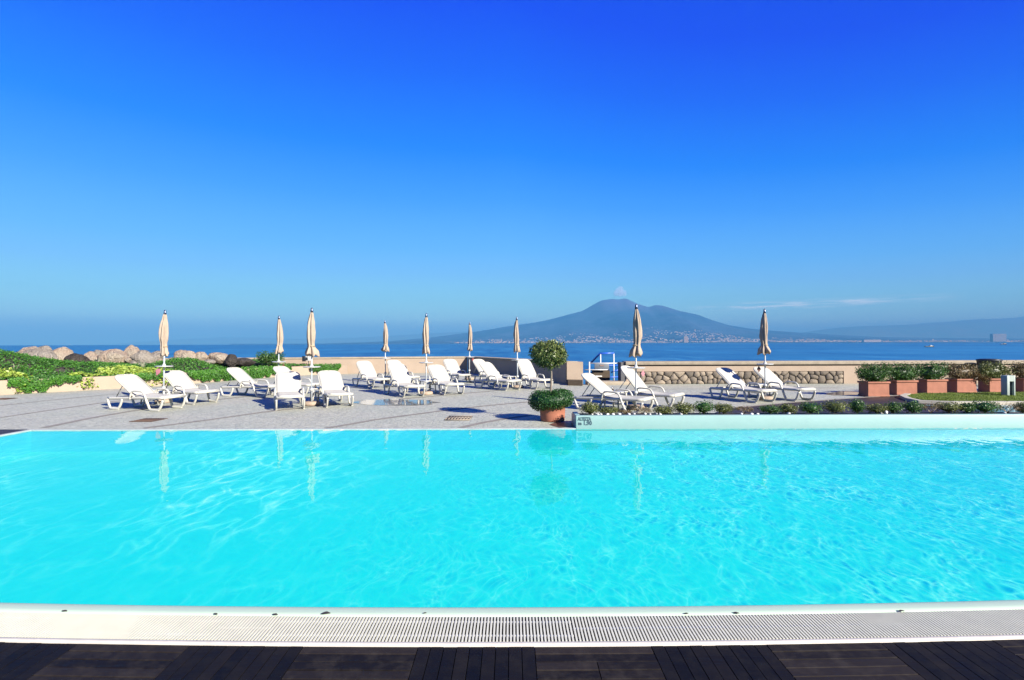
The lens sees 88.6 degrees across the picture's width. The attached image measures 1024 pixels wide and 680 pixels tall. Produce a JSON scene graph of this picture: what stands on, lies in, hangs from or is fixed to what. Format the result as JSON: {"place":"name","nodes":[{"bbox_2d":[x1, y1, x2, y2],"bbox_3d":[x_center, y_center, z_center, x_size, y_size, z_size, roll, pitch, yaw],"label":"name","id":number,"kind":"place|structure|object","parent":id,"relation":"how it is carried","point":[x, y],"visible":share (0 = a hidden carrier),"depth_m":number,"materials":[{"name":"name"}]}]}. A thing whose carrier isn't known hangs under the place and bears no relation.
{"place":"outdoors","nodes":[
{"label":"outdoors","id":0,"kind":"place"},
{"bbox_2d":[0,354,299,379],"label":"planted bank","id":1,"kind":"structure","parent":0,"point":[63,368],"depth_m":19.57,"materials":[{"name":"plant"}]},
{"bbox_2d":[23,345,58,359],"bbox_3d":[-21.102,0.875,23.620,1.522,1.257,1.289,0,0,0],"label":"boulder","id":2,"kind":"object","parent":1,"relation":"on","point":[45,351],"visible":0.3,"depth_m":23.27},
{"bbox_2d":[53,347,73,360],"bbox_3d":[-20.793,0.882,24.109,1.218,1.156,1.066,0,0,26],"label":"boulder","id":3,"kind":"object","parent":1,"relation":"on","point":[62,353],"visible":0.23,"depth_m":23.94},
{"bbox_2d":[63,353,90,361],"bbox_3d":[-19.121,0.933,23.116,1.000,0.724,0.877,0,0,26],"label":"boulder","id":4,"kind":"object","parent":1,"relation":"on","point":[77,357],"visible":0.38,"depth_m":22.83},
{"bbox_2d":[97,349,128,363],"bbox_3d":[-17.557,0.876,23.127,1.067,0.985,1.063,0,0,40],"label":"boulder","id":5,"kind":"object","parent":1,"relation":"on","point":[115,355],"visible":0.53,"depth_m":22.86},
{"bbox_2d":[130,350,157,366],"bbox_3d":[-16.387,0.840,23.392,1.174,0.807,0.940,0,0,0],"label":"boulder","id":6,"kind":"object","parent":1,"relation":"on","point":[142,356],"visible":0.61,"depth_m":23.07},
{"bbox_2d":[0,348,340,393],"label":"ground cover","id":7,"kind":"object","parent":1,"relation":"on","point":[202,375],"visible":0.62,"depth_m":20.24,"materials":[{"name":"green plant"}]},
{"bbox_2d":[174,350,195,361],"bbox_3d":[-14.776,0.822,23.812,0.923,0.764,0.818,0,0,0],"label":"boulder","id":8,"kind":"object","parent":1,"relation":"on","point":[183,354],"visible":0.59,"depth_m":23.57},
{"bbox_2d":[208,352,227,364],"bbox_3d":[-13.651,0.870,24.617,0.955,0.584,0.862,0,0,0],"label":"boulder","id":9,"kind":"object","parent":1,"relation":"on","point":[218,357],"visible":0.69,"depth_m":24.30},
{"bbox_2d":[224,354,237,366],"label":"boulder","id":10,"kind":"object","parent":1,"relation":"on","point":[230,360],"visible":0.97,"depth_m":24.04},
{"bbox_2d":[235,358,256,366],"bbox_3d":[-12.708,1.057,24.812,1.190,0.437,0.962,0,0,0],"label":"boulder","id":11,"kind":"object","parent":1,"relation":"on","point":[245,362],"visible":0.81,"depth_m":24.52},
{"bbox_2d":[254,349,284,365],"bbox_3d":[-12.080,0.947,26.163,1.408,0.982,1.354,0,0,0],"label":"green bush","id":12,"kind":"object","parent":1,"relation":"on","point":[268,358],"visible":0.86,"depth_m":25.97,"materials":[{"name":"green plant"}]},
{"bbox_2d":[0,429,451,436],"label":"quay ground","id":13,"kind":"structure","parent":0,"point":[104,431],"depth_m":18.64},
{"bbox_2d":[622,360,1023,383],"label":"stone panel wall","id":14,"kind":"structure","parent":13,"relation":"on","point":[798,372],"depth_m":20.81,"materials":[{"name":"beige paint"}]},
{"bbox_2d":[114,332,467,344],"bbox_3d":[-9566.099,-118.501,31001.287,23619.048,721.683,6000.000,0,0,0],"label":"hills","id":15,"kind":"structure","parent":0,"point":[228,340],"depth_m":28923.27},
{"bbox_2d":[451,651,536,679],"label":"deck underlay","id":16,"kind":"object","parent":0,"point":[508,666],"depth_m":2.73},
{"bbox_2d":[0,639,1023,679],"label":"wood deck","id":17,"kind":"structure","parent":16,"relation":"on","point":[973,660],"depth_m":2.72,"materials":[{"name":"brown wood"}]},
{"bbox_2d":[0,634,1023,650],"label":"deck trim","id":18,"kind":"structure","parent":16,"relation":"on","point":[509,644],"depth_m":2.88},
{"bbox_2d":[0,372,1015,428],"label":"terrace","id":19,"kind":"structure","parent":0,"point":[340,413],"depth_m":13.64,"materials":[{"name":"stone"}]},
{"bbox_2d":[0,364,175,392],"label":"succulent patch","id":20,"kind":"object","parent":19,"relation":"on","point":[122,369],"visible":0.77,"depth_m":19.75,"materials":[{"name":"green plant"}]},
{"bbox_2d":[106,374,186,410],"bbox_3d":[-9.297,1.317,13.359,1.861,0.877,0.724,0,0,16],"label":"sun lounger","id":21,"kind":"object","parent":19,"relation":"on","point":[135,386],"visible":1,"depth_m":13.31,"materials":[{"name":"beige plastic"}]},
{"bbox_2d":[40,395,254,427],"bbox_3d":[-8.963,1.748,13.709,0.689,0.001,6.706,0,0,10],"label":"paving band","id":22,"kind":"object","parent":19,"relation":"on","point":[122,412],"visible":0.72,"depth_m":12.27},
{"bbox_2d":[154,310,172,402],"bbox_3d":[-9.764,0.454,14.742,0.444,2.605,0.444,0,-1,0],"label":"closed umbrella","id":23,"kind":"object","parent":19,"relation":"on","point":[163,332],"visible":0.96,"depth_m":14.70,"materials":[{"name":"fabric"}]},
{"bbox_2d":[0,365,347,394],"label":"planter wall","id":24,"kind":"structure","parent":19,"relation":"on","point":[106,382],"depth_m":19.08,"materials":[{"name":"beige paint"}]},
{"bbox_2d":[158,370,219,404],"bbox_3d":[-9.165,1.319,14.853,1.861,0.890,0.724,0,0,27],"label":"sun lounger","id":25,"kind":"object","parent":19,"relation":"on","point":[180,382],"visible":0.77,"depth_m":14.88,"materials":[{"name":"beige plastic"}]},
{"bbox_2d":[219,367,274,396],"bbox_3d":[-8.237,1.320,16.599,1.861,0.902,0.724,0,0,15],"label":"sun lounger","id":26,"kind":"object","parent":19,"relation":"on","point":[243,378],"visible":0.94,"depth_m":16.51,"materials":[{"name":"beige plastic"}]},
{"bbox_2d":[272,316,285,391],"bbox_3d":[-7.983,0.467,17.971,0.444,2.605,0.444,1,0,0],"label":"closed umbrella","id":27,"kind":"object","parent":19,"relation":"on","point":[279,349],"visible":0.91,"depth_m":17.92,"materials":[{"name":"fabric"}]},
{"bbox_2d":[274,371,304,409],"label":"sun lounger","id":28,"kind":"object","parent":19,"relation":"on","point":[287,384],"visible":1,"depth_m":13.97,"materials":[{"name":"beige plastic"}]},
{"bbox_2d":[268,366,318,394],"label":"sun lounger","id":29,"kind":"object","parent":19,"relation":"on","point":[276,369],"visible":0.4,"depth_m":17.36,"materials":[{"name":"beige plastic"}]},
{"bbox_2d":[303,308,320,405],"bbox_3d":[-5.351,0.437,14.026,0.444,2.605,0.446,0,-1,0],"label":"closed umbrella","id":30,"kind":"object","parent":19,"relation":"on","point":[312,350],"visible":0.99,"depth_m":13.98,"materials":[{"name":"fabric"}]},
{"bbox_2d":[165,356,467,373],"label":"terrace wall","id":31,"kind":"structure","parent":19,"relation":"on","point":[413,364],"depth_m":28.89,"materials":[{"name":"beige paint"}]},
{"bbox_2d":[144,390,498,427],"bbox_3d":[-4.092,1.739,14.533,0.874,0.001,10.543,0,0,40],"label":"paving band","id":32,"kind":"object","parent":19,"relation":"on","point":[284,409],"visible":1,"depth_m":12.55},
{"bbox_2d":[315,370,353,407],"bbox_3d":[-4.867,1.304,14.312,0.724,0.890,1.861,0,0,-30],"label":"sun lounger","id":33,"kind":"object","parent":19,"relation":"on","point":[330,382],"visible":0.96,"depth_m":14.48,"materials":[{"name":"beige plastic"}]},
{"bbox_2d":[352,361,389,388],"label":"sun lounger","id":34,"kind":"object","parent":19,"relation":"on","point":[367,370],"visible":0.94,"depth_m":19.99,"materials":[{"name":"beige plastic"}]},
{"bbox_2d":[380,320,390,382],"bbox_3d":[-5.257,0.480,21.772,0.444,2.605,0.444,-1,-1,0],"label":"closed umbrella","id":35,"kind":"object","parent":19,"relation":"on","point":[385,347],"visible":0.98,"depth_m":21.73,"materials":[{"name":"fabric"}]},
{"bbox_2d":[353,398,440,404],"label":"puddle","id":36,"kind":"object","parent":19,"relation":"on","point":[394,401],"visible":0.93,"depth_m":14.57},
{"bbox_2d":[383,363,424,397],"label":"sun lounger","id":37,"kind":"object","parent":19,"relation":"on","point":[399,375],"visible":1,"depth_m":16.91,"materials":[{"name":"beige plastic"}]},
{"bbox_2d":[419,313,432,394],"bbox_3d":[-2.747,0.445,16.821,0.444,2.605,0.444,0,0,0],"label":"closed umbrella","id":38,"kind":"object","parent":19,"relation":"on","point":[425,338],"visible":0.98,"depth_m":16.78,"materials":[{"name":"fabric"}]},
{"bbox_2d":[325,401,527,427],"bbox_3d":[-1.679,1.721,12.580,0.487,0.001,6.123,0,0,42],"label":"paving band","id":39,"kind":"object","parent":19,"relation":"on","point":[414,414],"visible":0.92,"depth_m":12.04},
{"bbox_2d":[427,365,464,394],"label":"sun lounger","id":40,"kind":"object","parent":19,"relation":"on","point":[439,374],"visible":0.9,"depth_m":17.60,"materials":[{"name":"beige plastic"}]},
{"bbox_2d":[443,359,470,382],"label":"sun lounger","id":41,"kind":"object","parent":19,"relation":"on","point":[452,367],"visible":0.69,"depth_m":22.58,"materials":[{"name":"beige plastic"}]},
{"bbox_2d":[465,322,473,379],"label":"closed umbrella","id":42,"kind":"object","parent":19,"relation":"on","point":[469,348],"visible":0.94,"depth_m":23.58,"materials":[{"name":"fabric"}]},
{"bbox_2d":[468,359,507,384],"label":"sun lounger","id":43,"kind":"object","parent":19,"relation":"on","point":[476,362],"visible":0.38,"depth_m":21.71,"materials":[{"name":"beige plastic"}]},
{"bbox_2d":[474,362,521,390],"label":"sun lounger","id":44,"kind":"object","parent":19,"relation":"on","point":[492,372],"visible":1,"depth_m":18.93,"materials":[{"name":"beige plastic"}]},
{"bbox_2d":[512,317,522,387],"bbox_3d":[0.190,0.451,19.254,0.444,2.605,0.444,-1,-1,0],"label":"closed umbrella","id":45,"kind":"object","parent":19,"relation":"on","point":[516,340],"visible":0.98,"depth_m":19.21,"materials":[{"name":"fabric"}]},
{"bbox_2d":[467,356,577,383],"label":"return wall","id":46,"kind":"structure","parent":19,"relation":"on","point":[506,366],"depth_m":24.78,"materials":[{"name":"beige paint"}]},
{"bbox_2d":[511,359,552,389],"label":"sun lounger","id":47,"kind":"object","parent":19,"relation":"on","point":[527,370],"visible":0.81,"depth_m":19.48,"materials":[{"name":"beige plastic"}]},
{"bbox_2d":[540,404,566,421],"bbox_3d":[0.859,1.511,11.132,0.600,0.390,0.600,0,0,0],"label":"terracotta pot","id":48,"kind":"object","parent":19,"relation":"on","point":[554,415],"visible":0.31,"depth_m":10.90,"materials":[{"name":"ceramic"}]},
{"bbox_2d":[528,339,568,390],"bbox_3d":[0.765,0.711,11.147,0.879,1.473,0.858,0,0,0],"label":"ball tree","id":49,"kind":"object","parent":48,"relation":"in","point":[551,354],"visible":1,"depth_m":10.94,"materials":[{"name":"green plant"}]},
{"bbox_2d":[527,387,574,411],"bbox_3d":[0.832,1.264,11.122,1.027,0.494,0.992,0,0,0],"label":"box shrub","id":50,"kind":"object","parent":48,"relation":"in","point":[545,399],"visible":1,"depth_m":10.83,"materials":[{"name":"green plant"}]},
{"bbox_2d":[567,361,582,385],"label":"wall end pier","id":51,"kind":"structure","parent":19,"relation":"on","point":[574,373],"depth_m":20.79,"materials":[{"name":"beige paint"}]},
{"bbox_2d":[585,380,628,384],"bbox_3d":[3.755,1.706,20.841,1.600,0.150,0.700,0,0,0],"label":"stone step","id":52,"kind":"object","parent":19,"relation":"on","point":[612,382],"visible":0.52,"depth_m":20.49,"materials":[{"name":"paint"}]},
{"bbox_2d":[574,373,653,412],"bbox_3d":[2.457,1.274,12.806,1.861,0.890,0.724,0,0,37],"label":"sun lounger","id":53,"kind":"object","parent":19,"relation":"on","point":[604,390],"visible":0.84,"depth_m":12.79,"materials":[{"name":"beige plastic"}]},
{"bbox_2d":[627,304,644,409],"bbox_3d":[3.068,0.407,12.988,0.444,2.605,0.444,1,-1,0],"label":"closed umbrella","id":54,"kind":"object","parent":19,"relation":"on","point":[635,350],"visible":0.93,"depth_m":12.94,"materials":[{"name":"fabric"}]},
{"bbox_2d":[611,365,684,407],"bbox_3d":[3.507,1.203,13.757,1.861,1.037,0.724,0,0,41],"label":"sun lounger","id":55,"kind":"object","parent":19,"relation":"on","point":[642,388],"visible":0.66,"depth_m":13.70,"materials":[{"name":"beige plastic"}]},
{"bbox_2d":[709,367,776,402],"bbox_3d":[6.575,1.269,15.033,0.724,0.902,1.861,0,0,-23],"label":"sun lounger","id":56,"kind":"object","parent":19,"relation":"on","point":[735,382],"visible":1,"depth_m":15.16,"materials":[{"name":"beige plastic"}]},
{"bbox_2d":[757,309,773,399],"bbox_3d":[7.217,0.406,14.979,0.444,2.605,0.444,0,0,0],"label":"closed umbrella","id":57,"kind":"object","parent":19,"relation":"on","point":[764,349],"visible":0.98,"depth_m":14.93,"materials":[{"name":"fabric"}]},
{"bbox_2d":[748,367,815,400],"bbox_3d":[7.856,1.267,15.413,0.724,0.902,1.861,0,0,-22],"label":"sun lounger","id":58,"kind":"object","parent":19,"relation":"on","point":[773,381],"visible":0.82,"depth_m":15.37,"materials":[{"name":"beige plastic"}]},
{"bbox_2d":[572,412,1023,430],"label":"raised pool wall","id":59,"kind":"structure","parent":19,"relation":"on","point":[830,421],"depth_m":10.10,"materials":[{"name":"white paint"}]},
{"bbox_2d":[579,401,602,414],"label":"shrub","id":60,"kind":"object","parent":59,"relation":"on","point":[590,407],"visible":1,"depth_m":10.37,"materials":[{"name":"green plant"}]},
{"bbox_2d":[652,405,674,413],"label":"shrub","id":61,"kind":"object","parent":59,"relation":"on","point":[665,410],"visible":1,"depth_m":10.37,"materials":[{"name":"green plant"}]},
{"bbox_2d":[672,401,695,414],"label":"shrub","id":62,"kind":"object","parent":59,"relation":"on","point":[684,408],"visible":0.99,"depth_m":10.36,"materials":[{"name":"green plant"}]},
{"bbox_2d":[693,399,717,414],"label":"shrub","id":63,"kind":"object","parent":59,"relation":"on","point":[704,407],"visible":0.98,"depth_m":10.40,"materials":[{"name":"green plant"}]},
{"bbox_2d":[713,403,735,413],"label":"shrub","id":64,"kind":"object","parent":59,"relation":"on","point":[725,408],"visible":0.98,"depth_m":10.38,"materials":[{"name":"green plant"}]},
{"bbox_2d":[757,403,783,413],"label":"shrub","id":65,"kind":"object","parent":59,"relation":"on","point":[770,410],"visible":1,"depth_m":10.43,"materials":[{"name":"green plant"}]},
{"bbox_2d":[779,402,798,413],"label":"shrub","id":66,"kind":"object","parent":59,"relation":"on","point":[791,408],"visible":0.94,"depth_m":10.40,"materials":[{"name":"green plant"}]},
{"bbox_2d":[798,400,823,413],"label":"shrub","id":67,"kind":"object","parent":59,"relation":"on","point":[811,408],"visible":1,"depth_m":10.36,"materials":[{"name":"green plant"}]},
{"bbox_2d":[819,400,851,413],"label":"shrub","id":68,"kind":"object","parent":59,"relation":"on","point":[834,407],"visible":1,"depth_m":10.37,"materials":[{"name":"green plant"}]},
{"bbox_2d":[848,399,865,413],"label":"shrub","id":69,"kind":"object","parent":59,"relation":"on","point":[858,406],"visible":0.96,"depth_m":10.40,"materials":[{"name":"green plant"}]},
{"bbox_2d":[865,403,890,413],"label":"shrub","id":70,"kind":"object","parent":59,"relation":"on","point":[878,408],"visible":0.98,"depth_m":10.38,"materials":[{"name":"green plant"}]},
{"bbox_2d":[885,401,903,412],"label":"shrub","id":71,"kind":"object","parent":59,"relation":"on","point":[895,407],"visible":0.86,"depth_m":10.43,"materials":[{"name":"green plant"}]},
{"bbox_2d":[901,400,924,412],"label":"shrub","id":72,"kind":"object","parent":59,"relation":"on","point":[913,407],"visible":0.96,"depth_m":10.43,"materials":[{"name":"green plant"}]},
{"bbox_2d":[935,401,966,413],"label":"shrub","id":73,"kind":"object","parent":59,"relation":"on","point":[948,407],"visible":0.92,"depth_m":10.43,"materials":[{"name":"green plant"}]},
{"bbox_2d":[957,402,978,412],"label":"shrub","id":74,"kind":"object","parent":59,"relation":"on","point":[971,407],"visible":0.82,"depth_m":10.42,"materials":[{"name":"green plant"}]},
{"bbox_2d":[972,399,1004,413],"bbox_3d":[9.423,1.323,10.429,0.559,0.307,0.562,0,0,0],"label":"shrub","id":75,"kind":"object","parent":59,"relation":"on","point":[986,406],"visible":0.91,"depth_m":10.35,"materials":[{"name":"green plant"}]},
{"bbox_2d":[857,381,890,396],"bbox_3d":[10.984,1.477,15.942,0.722,0.452,0.460,0,0,-4],"label":"terracotta planter","id":76,"kind":"object","parent":19,"relation":"on","point":[871,389],"visible":0.84,"depth_m":15.75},
{"bbox_2d":[854,360,893,381],"bbox_3d":[10.985,0.990,15.961,1.280,0.748,0.656,0,0,0],"label":"planter shrub","id":77,"kind":"object","parent":76,"relation":"in","point":[866,373],"visible":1,"depth_m":15.83,"materials":[{"name":"green plant"}]},
{"bbox_2d":[886,380,918,394],"bbox_3d":[12.184,1.476,16.412,0.722,0.452,0.460,0,0,-4],"label":"terracotta planter","id":78,"kind":"object","parent":19,"relation":"on","point":[898,387],"visible":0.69,"depth_m":16.22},
{"bbox_2d":[886,361,921,382],"bbox_3d":[12.178,1.035,16.424,1.290,0.744,0.622,0,0,0],"label":"planter shrub","id":79,"kind":"object","parent":78,"relation":"in","point":[907,372],"visible":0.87,"depth_m":16.29,"materials":[{"name":"green plant"}]},
{"bbox_2d":[915,379,947,392],"bbox_3d":[13.404,1.475,16.772,0.722,0.452,0.460,0,0,-4],"label":"terracotta planter","id":80,"kind":"object","parent":19,"relation":"on","point":[933,386],"visible":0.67,"depth_m":16.58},
{"bbox_2d":[913,360,951,379],"bbox_3d":[13.428,0.999,16.786,1.283,0.714,0.628,0,0,0],"label":"planter shrub","id":81,"kind":"object","parent":80,"relation":"in","point":[934,371],"visible":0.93,"depth_m":16.68,"materials":[{"name":"green plant"}]},
{"bbox_2d":[945,378,977,392],"bbox_3d":[14.554,1.473,17.012,0.722,0.452,0.460,0,0,-4],"label":"terracotta planter","id":82,"kind":"object","parent":19,"relation":"on","point":[962,385],"visible":0.77,"depth_m":16.82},
{"bbox_2d":[946,362,993,384],"bbox_3d":[14.665,1.072,17.003,1.407,0.730,0.612,0,0,12],"label":"planter shrub","id":83,"kind":"object","parent":82,"relation":"in","point":[959,371],"visible":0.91,"depth_m":16.88,"materials":[{"name":"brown plant"}]},
{"bbox_2d":[977,378,1000,392],"bbox_3d":[15.724,1.470,17.152,0.722,0.452,0.460,0,0,-4],"label":"terracotta planter","id":84,"kind":"object","parent":19,"relation":"on","point":[994,386],"visible":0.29,"depth_m":16.95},
{"bbox_2d":[978,360,1015,378],"bbox_3d":[15.735,1.032,17.155,1.196,0.750,0.628,0,0,0],"label":"planter shrub","id":85,"kind":"object","parent":84,"relation":"in","point":[998,370],"visible":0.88,"depth_m":17.03,"materials":[{"name":"green plant"}]},
{"bbox_2d":[975,358,1002,370],"bbox_3d":[17.533,1.193,19.293,0.755,1.021,0.755,0,0,0],"label":"plastic tub","id":86,"kind":"object","parent":19,"relation":"on","point":[978,361],"visible":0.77,"depth_m":19.05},
{"bbox_2d":[1015,377,1023,391],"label":"terracotta planter","id":87,"kind":"object","parent":19,"relation":"on","point":[1019,385],"visible":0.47,"depth_m":17.17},
{"bbox_2d":[1010,360,1023,378],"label":"planter shrub","id":88,"kind":"object","parent":87,"relation":"in","point":[1019,369],"visible":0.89,"depth_m":17.18,"materials":[{"name":"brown plant"}]},
{"bbox_2d":[0,449,1023,606],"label":"pool floor","id":89,"kind":"structure","parent":0,"point":[570,528],"depth_m":6.70,"materials":[{"name":"tile"}]},
{"bbox_2d":[0,429,1023,461],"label":"pool basin wall","id":90,"kind":"structure","parent":89,"relation":"on","point":[11,446],"depth_m":10.11,"materials":[{"name":"tile"}]},
{"bbox_2d":[0,428,575,436],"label":"pool edge","id":91,"kind":"object","parent":90,"relation":"on","point":[276,429],"visible":1,"depth_m":10.11,"materials":[{"name":"stone"}]},
{"bbox_2d":[0,600,1023,627],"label":"pool coping","id":92,"kind":"object","parent":90,"relation":"on","point":[503,612],"visible":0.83,"depth_m":3.23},
{"bbox_2d":[0,342,1023,383],"bbox_3d":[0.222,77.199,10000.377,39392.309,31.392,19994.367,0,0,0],"label":"sea","id":93,"kind":"structure","parent":0,"point":[585,353],"depth_m":368.10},
{"bbox_2d":[0,0,1023,344],"label":"sky","id":94,"kind":"structure","parent":0,"point":[228,168],"materials":[{"name":"blue"}]},
{"bbox_2d":[229,299,1023,344],"bbox_3d":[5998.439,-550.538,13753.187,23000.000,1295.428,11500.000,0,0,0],"label":"volcano","id":95,"kind":"structure","parent":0,"point":[611,318],"depth_m":12571.03},
{"bbox_2d":[450,327,1023,342],"bbox_3d":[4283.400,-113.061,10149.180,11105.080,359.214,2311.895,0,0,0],"label":"distant town","id":96,"kind":"object","parent":95,"relation":"on","point":[646,341],"visible":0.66,"depth_m":9592.05},
{"bbox_2d":[990,334,1006,341],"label":"industrial hall","id":97,"kind":"structure","parent":95,"relation":"on","point":[998,337],"depth_m":8950.05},
{"bbox_2d":[715,396,977,412],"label":"deck path","id":98,"kind":"structure","parent":0,"point":[881,400],"depth_m":13.93,"materials":[{"name":"stone"}]},
{"bbox_2d":[803,317,1023,337],"bbox_3d":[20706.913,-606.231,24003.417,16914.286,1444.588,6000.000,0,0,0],"label":"hills","id":99,"kind":"structure","parent":0,"point":[986,328],"depth_m":22288.20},
{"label":"landing","id":100,"kind":"structure","parent":0,"visible":0},
{"bbox_2d":[592,370,609,379],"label":"stair block","id":101,"kind":"structure","parent":100,"relation":"on","point":[605,374],"depth_m":22.39,"materials":[{"name":"brown stone"}]},
{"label":"lawn soil","id":102,"kind":"structure","parent":0,"visible":0},
{"bbox_2d":[907,391,1023,400],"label":"lawn grass","id":103,"kind":"structure","parent":102,"relation":"on","point":[976,396],"depth_m":15.05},
{"bbox_2d":[1001,375,1014,394],"bbox_3d":[14.647,1.344,15.501,0.242,0.600,0.200,0,0,0],"label":"bollard light","id":104,"kind":"object","parent":102,"relation":"on","point":[1007,384],"visible":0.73,"depth_m":15.45,"materials":[{"name":"grey metal"}]},
{"label":"side ground","id":105,"kind":"structure","parent":0,"visible":0},
{"bbox_2d":[224,615,770,641],"bbox_3d":[2.005,1.705,3.202,28.000,0.085,0.623,0,0,0],"label":"gutter channel","id":106,"kind":"object","parent":105,"relation":"on","point":[515,631],"visible":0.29,"depth_m":3.15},
{"bbox_2d":[0,612,226,639],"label":"drain grate","id":107,"kind":"object","parent":106,"relation":"on","point":[104,626],"visible":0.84,"depth_m":3.06,"materials":[{"name":"beige plastic"}]},
{"bbox_2d":[204,615,279,640],"bbox_3d":[-1.556,1.675,3.042,0.317,0.022,0.265,0,0,0],"label":"drain grate","id":108,"kind":"object","parent":106,"relation":"on","point":[241,628],"visible":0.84,"depth_m":3.03,"materials":[{"name":"beige plastic"}]},
{"bbox_2d":[261,616,573,641],"bbox_3d":[-0.523,1.673,3.031,1.742,0.022,0.272,0,0,0],"label":"drain grate","id":109,"kind":"object","parent":106,"relation":"on","point":[333,628],"visible":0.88,"depth_m":3.02,"materials":[{"name":"beige plastic"}]},
{"bbox_2d":[571,615,763,640],"bbox_3d":[0.877,1.668,3.031,1.052,0.022,0.271,0,0,0],"label":"drain grate","id":110,"kind":"object","parent":106,"relation":"on","point":[699,627],"visible":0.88,"depth_m":3.02,"materials":[{"name":"beige plastic"}]},
{"bbox_2d":[746,612,949,638],"bbox_3d":[1.929,1.665,3.052,1.048,0.022,0.260,0,0,-2],"label":"drain grate","id":111,"kind":"object","parent":106,"relation":"on","point":[845,625],"visible":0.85,"depth_m":3.04,"materials":[{"name":"beige plastic"}]},
{"bbox_2d":[916,609,1023,635],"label":"drain grate","id":112,"kind":"object","parent":106,"relation":"on","point":[981,622],"visible":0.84,"depth_m":3.08,"materials":[{"name":"beige plastic"}]},
{"label":"terrace","id":113,"kind":"structure","parent":0,"visible":0},
{"bbox_2d":[900,393,1022,404],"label":"kerb","id":114,"kind":"structure","parent":113,"relation":"on","point":[904,396],"depth_m":13.84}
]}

